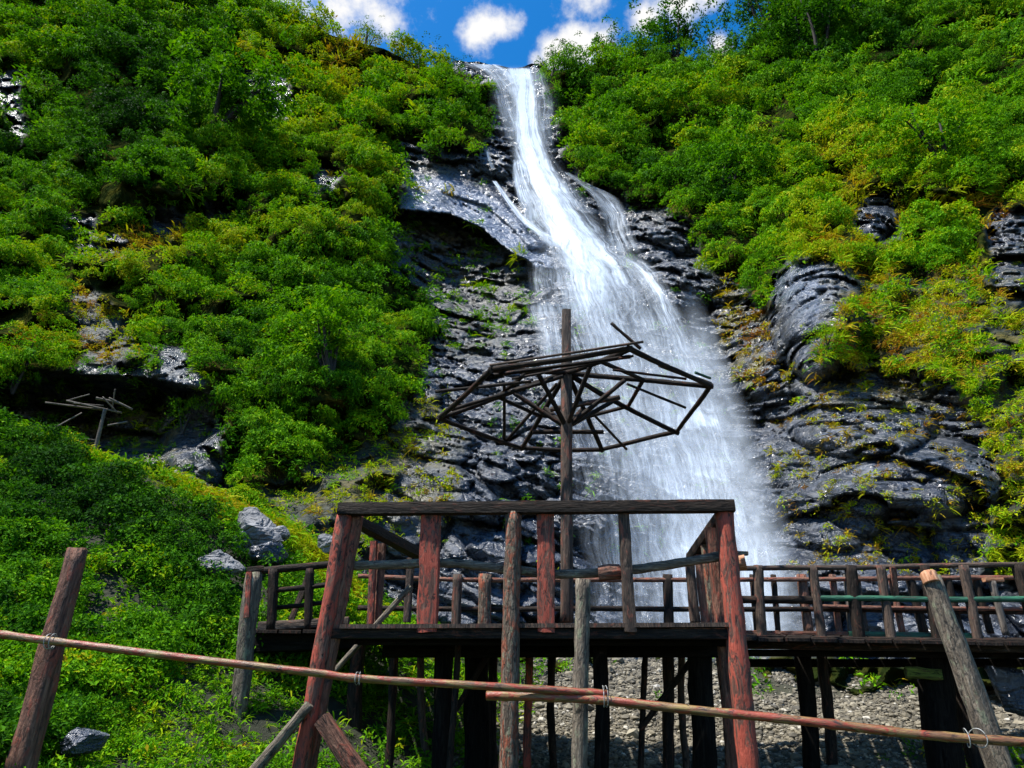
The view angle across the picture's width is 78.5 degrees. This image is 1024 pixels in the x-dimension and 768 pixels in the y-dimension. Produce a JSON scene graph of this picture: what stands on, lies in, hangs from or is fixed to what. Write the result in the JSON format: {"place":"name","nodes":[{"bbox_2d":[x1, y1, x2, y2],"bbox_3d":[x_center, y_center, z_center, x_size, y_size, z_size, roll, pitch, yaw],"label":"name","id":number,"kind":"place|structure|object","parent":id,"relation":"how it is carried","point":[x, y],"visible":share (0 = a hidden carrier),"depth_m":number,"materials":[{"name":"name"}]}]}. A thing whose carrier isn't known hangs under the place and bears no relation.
{"place":"outdoors","nodes":[
{"label":"outdoors","id":0,"kind":"place"},
{"bbox_2d":[0,0,1023,694],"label":"cliff","id":1,"kind":"structure","parent":0,"point":[804,298],"depth_m":18.64,"materials":[{"name":"grey stone"}]},
{"bbox_2d":[0,298,7,308],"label":"hillside shrubbery","id":2,"kind":"object","parent":1,"relation":"on","point":[1,303],"visible":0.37,"depth_m":18.54,"materials":[{"name":"green plant"}]},
{"bbox_2d":[0,319,75,394],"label":"bush","id":3,"kind":"object","parent":1,"relation":"on","point":[13,388],"visible":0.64,"depth_m":15.69,"materials":[{"name":"green plant"}]},
{"bbox_2d":[164,392,211,434],"bbox_3d":[-8.402,0.733,16.234,1.137,1.258,0.813,24,-35,-39],"label":"bush","id":4,"kind":"object","parent":1,"relation":"on","point":[196,403],"visible":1,"depth_m":16.25,"materials":[{"name":"green plant"}]},
{"bbox_2d":[141,0,310,169],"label":"hillside tree","id":5,"kind":"object","parent":1,"relation":"on","point":[227,88],"visible":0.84,"depth_m":35.42,"materials":[{"name":"green plant"}]},
{"bbox_2d":[0,0,514,560],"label":"hillside shrubbery","id":6,"kind":"object","parent":1,"relation":"on","point":[142,54],"visible":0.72,"depth_m":28.69,"materials":[{"name":"green plant"}]},
{"bbox_2d":[260,281,367,385],"bbox_3d":[-5.532,-1.400,17.550,2.715,3.311,2.914,9,-27,-17],"label":"bush","id":7,"kind":"object","parent":1,"relation":"on","point":[319,317],"visible":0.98,"depth_m":17.33,"materials":[{"name":"green plant"}]},
{"bbox_2d":[328,86,386,133],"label":"tree","id":8,"kind":"object","parent":1,"relation":"on","point":[375,100],"visible":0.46,"depth_m":44.54,"materials":[{"name":"plant"}]},
{"bbox_2d":[344,15,394,47],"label":"skyline bush","id":9,"kind":"object","parent":1,"relation":"on","point":[367,36],"visible":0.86,"depth_m":58.58,"materials":[{"name":"green plant"}]},
{"bbox_2d":[395,31,449,67],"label":"skyline bush","id":10,"kind":"object","parent":1,"relation":"on","point":[411,52],"visible":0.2,"depth_m":61.66,"materials":[{"name":"green plant"}]},
{"bbox_2d":[420,50,471,71],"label":"skyline bush","id":11,"kind":"object","parent":1,"relation":"on","point":[454,60],"visible":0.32,"depth_m":58.76,"materials":[{"name":"green plant"}]},
{"bbox_2d":[534,38,572,75],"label":"skyline bush","id":12,"kind":"object","parent":1,"relation":"on","point":[548,55],"visible":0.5,"depth_m":63.07,"materials":[{"name":"green plant"}]},
{"bbox_2d":[538,31,601,70],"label":"skyline bush","id":13,"kind":"object","parent":1,"relation":"on","point":[572,51],"visible":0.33,"depth_m":61.41,"materials":[{"name":"green plant"}]},
{"bbox_2d":[591,14,638,58],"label":"skyline bush","id":14,"kind":"object","parent":1,"relation":"on","point":[596,38],"visible":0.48,"depth_m":62.77,"materials":[{"name":"green plant"}]},
{"bbox_2d":[477,64,754,557],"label":"waterfall","id":15,"kind":"structure","parent":1,"relation":"on","point":[565,223],"depth_m":36.28,"materials":[{"name":"white liquid"}]},
{"bbox_2d":[628,0,728,56],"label":"skyline tree","id":16,"kind":"object","parent":1,"relation":"on","point":[676,34],"visible":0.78,"depth_m":67.94,"materials":[{"name":"green plant"}]},
{"bbox_2d":[688,13,743,61],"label":"skyline tree","id":17,"kind":"object","parent":1,"relation":"on","point":[698,22],"visible":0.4,"depth_m":64.93,"materials":[{"name":"green plant"}]},
{"bbox_2d":[658,106,799,201],"bbox_3d":[12.793,-12.720,36.854,7.700,5.925,7.055,0,-26,0],"label":"bush","id":18,"kind":"object","parent":1,"relation":"on","point":[699,148],"visible":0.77,"depth_m":36.17,"materials":[{"name":"green plant"}]},
{"bbox_2d":[699,0,791,38],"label":"skyline tree","id":19,"kind":"object","parent":1,"relation":"on","point":[753,6],"visible":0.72,"depth_m":66.29,"materials":[{"name":"green plant"}]},
{"bbox_2d":[497,0,1023,574],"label":"hillside shrubbery","id":20,"kind":"object","parent":1,"relation":"on","point":[613,118],"visible":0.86,"depth_m":37.18,"materials":[{"name":"green plant"}]},
{"bbox_2d":[744,0,898,70],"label":"bush","id":21,"kind":"object","parent":1,"relation":"on","point":[825,8],"visible":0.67,"depth_m":55.52,"materials":[{"name":"green plant"}]},
{"bbox_2d":[800,320,846,355],"bbox_3d":[8.027,-1.255,16.078,1.135,0.997,1.074,20,-32,-35],"label":"fern bush","id":22,"kind":"object","parent":1,"relation":"on","point":[831,331],"visible":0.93,"depth_m":15.98,"materials":[{"name":"green plant"}]},
{"bbox_2d":[778,236,1023,574],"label":"rock wall ferns","id":23,"kind":"object","parent":1,"relation":"attached to","point":[947,363],"visible":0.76,"depth_m":17.29,"materials":[{"name":"green plant"}]},
{"bbox_2d":[852,95,1010,173],"bbox_3d":[20.777,-12.162,31.067,7.002,4.509,4.937,-9,-27,17],"label":"bush","id":24,"kind":"object","parent":1,"relation":"on","point":[943,136],"visible":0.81,"depth_m":30.71,"materials":[{"name":"green plant"}]},
{"bbox_2d":[999,11,1023,349],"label":"hillside shrubbery","id":25,"kind":"object","parent":1,"relation":"on","point":[1008,36],"visible":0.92,"depth_m":45.07,"materials":[{"name":"green plant"}]},
{"bbox_2d":[0,434,1023,767],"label":"ground","id":26,"kind":"structure","parent":0,"point":[256,722],"depth_m":7.11,"materials":[{"name":"green plant"}]},
{"bbox_2d":[59,727,109,757],"bbox_3d":[-3.152,2.630,4.601,0.320,0.202,0.215,6,-27,-11],"label":"boulder","id":27,"kind":"object","parent":26,"relation":"on","point":[77,741],"visible":0.98,"depth_m":4.56,"materials":[{"name":"grey stone"}]},
{"bbox_2d":[45,389,132,448],"bbox_3d":[-8.112,1.183,11.669,1.584,2.331,0.246,0,-26,0],"label":"broken parasol","id":28,"kind":"object","parent":26,"relation":"on","point":[104,410],"visible":0.8,"depth_m":12.01,"materials":[{"name":"weathered grey wood"}]},
{"bbox_2d":[195,550,244,580],"bbox_3d":[-3.849,2.404,8.245,0.600,0.432,0.508,-4,-26,20],"label":"boulder","id":29,"kind":"object","parent":26,"relation":"on","point":[231,565],"visible":0.63,"depth_m":8.15,"materials":[{"name":"grey stone"}]},
{"bbox_2d":[232,507,282,552],"bbox_3d":[-3.803,2.239,9.291,0.620,0.892,0.806,19,-32,-33],"label":"boulder","id":30,"kind":"object","parent":26,"relation":"on","point":[256,524],"visible":0.46,"depth_m":9.11,"materials":[{"name":"grey stone"}]},
{"bbox_2d":[248,540,288,565],"bbox_3d":[-3.470,2.408,8.941,0.366,0.374,0.541,-23,-34,39],"label":"boulder","id":31,"kind":"object","parent":26,"relation":"on","point":[256,552],"visible":0.82,"depth_m":8.80,"materials":[{"name":"grey stone"}]},
{"bbox_2d":[275,525,289,540],"bbox_3d":[-3.435,2.236,9.378,0.251,0.240,0.226,-6,-27,12],"label":"boulder","id":32,"kind":"object","parent":26,"relation":"on","point":[283,531],"visible":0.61,"depth_m":9.31,"materials":[{"name":"grey stone"}]},
{"bbox_2d":[318,533,331,553],"bbox_3d":[-2.844,2.475,9.699,0.327,0.303,0.282,5,-27,-12],"label":"boulder","id":33,"kind":"object","parent":26,"relation":"on","point":[324,542],"visible":0.75,"depth_m":9.60,"materials":[{"name":"grey stone"}]},
{"bbox_2d":[250,499,759,767],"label":"viewing platform","id":34,"kind":"structure","parent":26,"relation":"on","point":[714,557],"depth_m":5.70,"materials":[{"name":"red wood"}]},
{"bbox_2d":[435,309,713,622],"bbox_3d":[0.725,0.758,7.356,3.273,3.830,2.712,0,-26,0],"label":"parasol frame","id":35,"kind":"object","parent":34,"relation":"on","point":[565,418],"visible":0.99,"depth_m":7.39,"materials":[{"name":"brown wood"}]},
{"bbox_2d":[0,407,1023,767],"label":"ground cover","id":36,"kind":"object","parent":26,"relation":"on","point":[88,679],"visible":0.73,"depth_m":7.26,"materials":[{"name":"green plant"}]},
{"bbox_2d":[0,547,1023,767],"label":"bamboo fence","id":37,"kind":"object","parent":26,"relation":"on","point":[989,739],"visible":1,"depth_m":4.21,"materials":[{"name":"wood"},{"name":"pale metal wire"}]},
{"bbox_2d":[229,561,1023,767],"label":"boardwalk","id":38,"kind":"structure","parent":26,"relation":"on","point":[942,707],"depth_m":6.98,"materials":[{"name":"brown wood"}]},
{"bbox_2d":[453,656,1023,767],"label":"gravel","id":39,"kind":"structure","parent":26,"relation":"on","point":[848,753],"depth_m":8.20,"materials":[{"name":"grey gravel"}]},
{"bbox_2d":[984,665,1023,716],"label":"boulder","id":40,"kind":"object","parent":39,"relation":"on","point":[1007,683],"visible":1,"depth_m":6.74,"materials":[{"name":"grey stone"}]},
{"bbox_2d":[273,0,767,70],"label":"sky","id":41,"kind":"structure","parent":0,"point":[506,33],"materials":[{"name":"blue"}]}
]}

